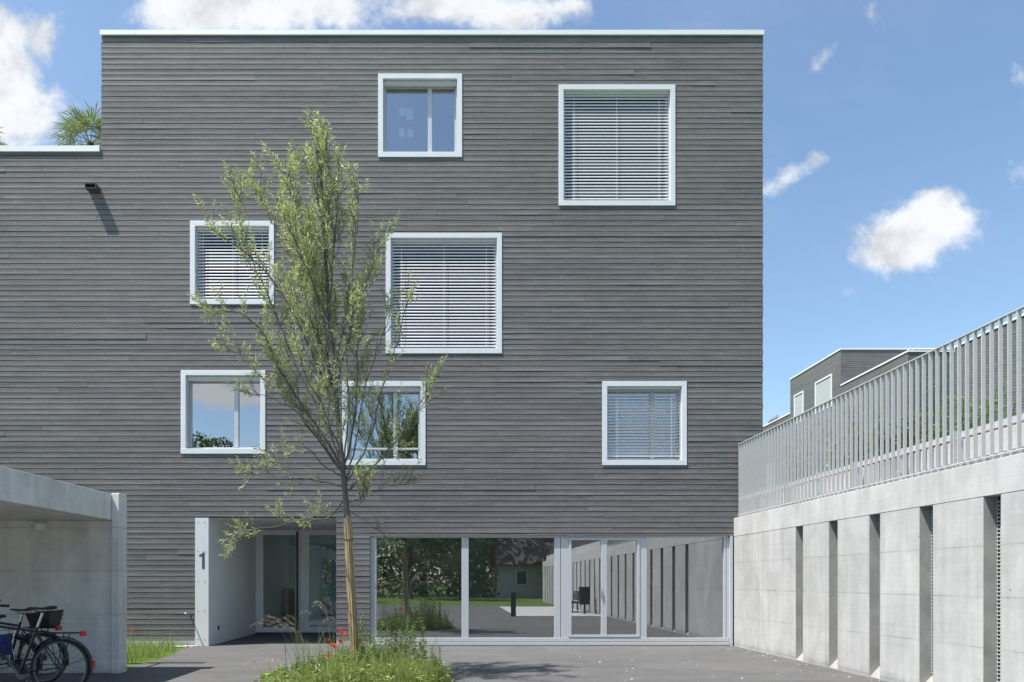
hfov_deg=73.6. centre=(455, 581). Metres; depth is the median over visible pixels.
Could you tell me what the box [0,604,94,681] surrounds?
bicycle
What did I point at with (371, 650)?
wild herb
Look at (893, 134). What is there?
sky
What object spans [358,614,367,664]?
wild herb
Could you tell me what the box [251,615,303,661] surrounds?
seed grass
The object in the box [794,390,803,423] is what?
window
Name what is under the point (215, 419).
window
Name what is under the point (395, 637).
wild herb
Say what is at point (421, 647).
wild herb
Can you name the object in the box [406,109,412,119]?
paper note
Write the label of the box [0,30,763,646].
apartment building
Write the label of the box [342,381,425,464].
window
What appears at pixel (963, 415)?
shrub
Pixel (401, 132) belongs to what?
paper note
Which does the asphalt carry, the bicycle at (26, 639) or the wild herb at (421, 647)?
the bicycle at (26, 639)
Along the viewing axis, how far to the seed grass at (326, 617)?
9.09 m
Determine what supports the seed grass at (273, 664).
on the planting soil
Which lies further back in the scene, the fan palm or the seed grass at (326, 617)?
the fan palm
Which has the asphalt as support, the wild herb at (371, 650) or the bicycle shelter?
the bicycle shelter
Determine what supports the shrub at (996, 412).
on the hillside
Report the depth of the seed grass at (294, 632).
8.70 m
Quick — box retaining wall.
[734,423,1023,681]
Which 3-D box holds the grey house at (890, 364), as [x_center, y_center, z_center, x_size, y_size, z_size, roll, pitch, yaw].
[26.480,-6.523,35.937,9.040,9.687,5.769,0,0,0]
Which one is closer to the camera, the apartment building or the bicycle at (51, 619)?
the bicycle at (51, 619)
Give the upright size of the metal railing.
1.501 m
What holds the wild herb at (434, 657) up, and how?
on the planting soil
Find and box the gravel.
[138,645,198,647]
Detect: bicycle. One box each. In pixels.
[0,599,68,681]
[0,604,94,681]
[0,614,42,681]
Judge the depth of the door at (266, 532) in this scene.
17.19 m
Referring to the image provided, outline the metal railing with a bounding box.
[738,305,1023,516]
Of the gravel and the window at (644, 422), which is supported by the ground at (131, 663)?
the gravel
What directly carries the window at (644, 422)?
in the apartment building
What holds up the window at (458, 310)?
in the apartment building
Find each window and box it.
[181,370,265,453]
[190,221,274,303]
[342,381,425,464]
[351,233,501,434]
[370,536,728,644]
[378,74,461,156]
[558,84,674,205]
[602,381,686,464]
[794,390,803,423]
[815,373,832,413]
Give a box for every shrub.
[786,426,844,485]
[815,401,890,474]
[853,408,934,465]
[901,375,1006,448]
[948,380,1023,437]
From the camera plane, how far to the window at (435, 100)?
14.87 m
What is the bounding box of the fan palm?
[49,100,101,146]
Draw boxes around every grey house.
[763,348,954,481]
[840,348,955,470]
[954,313,1023,438]
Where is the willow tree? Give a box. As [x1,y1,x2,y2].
[186,105,451,660]
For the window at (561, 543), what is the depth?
13.95 m
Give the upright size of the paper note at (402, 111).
0.163 m
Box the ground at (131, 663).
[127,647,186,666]
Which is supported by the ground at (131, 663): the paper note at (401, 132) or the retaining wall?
the retaining wall
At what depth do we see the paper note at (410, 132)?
14.08 m
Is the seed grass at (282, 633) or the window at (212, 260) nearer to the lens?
the seed grass at (282, 633)
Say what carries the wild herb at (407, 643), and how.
on the planting soil
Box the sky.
[0,0,1023,425]
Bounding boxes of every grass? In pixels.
[243,655,292,680]
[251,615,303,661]
[253,625,457,681]
[257,618,334,669]
[299,599,332,658]
[364,576,402,653]
[384,566,425,654]
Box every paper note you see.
[399,128,404,136]
[400,108,404,115]
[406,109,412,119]
[407,129,412,136]
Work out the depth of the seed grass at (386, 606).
9.24 m
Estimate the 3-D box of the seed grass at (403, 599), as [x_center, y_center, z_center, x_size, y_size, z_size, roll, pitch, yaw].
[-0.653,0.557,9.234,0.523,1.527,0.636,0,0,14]
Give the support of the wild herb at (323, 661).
on the planting soil
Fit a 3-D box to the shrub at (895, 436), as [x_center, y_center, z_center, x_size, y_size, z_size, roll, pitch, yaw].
[6.827,-2.017,10.423,1.242,1.361,0.985,0,0,10]
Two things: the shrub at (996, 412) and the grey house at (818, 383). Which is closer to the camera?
the shrub at (996, 412)
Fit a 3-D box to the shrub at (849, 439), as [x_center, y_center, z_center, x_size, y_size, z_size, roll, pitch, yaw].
[6.876,-2.193,11.750,1.193,1.657,1.299,0,0,0]
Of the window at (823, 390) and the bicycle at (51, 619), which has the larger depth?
the window at (823, 390)
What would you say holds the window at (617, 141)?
in the apartment building
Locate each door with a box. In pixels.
[259,530,299,631]
[569,538,639,636]
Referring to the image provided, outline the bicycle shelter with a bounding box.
[0,466,126,672]
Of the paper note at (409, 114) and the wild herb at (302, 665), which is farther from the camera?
the paper note at (409, 114)
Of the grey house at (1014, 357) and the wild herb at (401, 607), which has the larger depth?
the grey house at (1014, 357)
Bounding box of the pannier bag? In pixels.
[0,634,11,654]
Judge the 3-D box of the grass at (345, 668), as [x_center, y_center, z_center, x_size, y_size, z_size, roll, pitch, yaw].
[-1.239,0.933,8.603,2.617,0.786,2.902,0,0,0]
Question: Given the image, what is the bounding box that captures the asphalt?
[0,634,886,681]
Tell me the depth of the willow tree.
8.95 m
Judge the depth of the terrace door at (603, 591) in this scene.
13.94 m
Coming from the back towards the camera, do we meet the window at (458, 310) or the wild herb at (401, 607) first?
the window at (458, 310)
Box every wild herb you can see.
[293,657,307,677]
[307,647,326,669]
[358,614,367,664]
[358,628,378,665]
[372,621,394,663]
[385,610,400,659]
[388,590,414,659]
[395,616,416,667]
[409,599,428,665]
[417,644,441,677]
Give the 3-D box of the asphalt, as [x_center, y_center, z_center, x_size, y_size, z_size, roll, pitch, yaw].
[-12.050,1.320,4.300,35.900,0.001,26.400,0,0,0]
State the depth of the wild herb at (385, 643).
8.96 m
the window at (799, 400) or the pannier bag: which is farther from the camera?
the window at (799, 400)
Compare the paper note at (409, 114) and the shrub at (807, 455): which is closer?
the shrub at (807, 455)

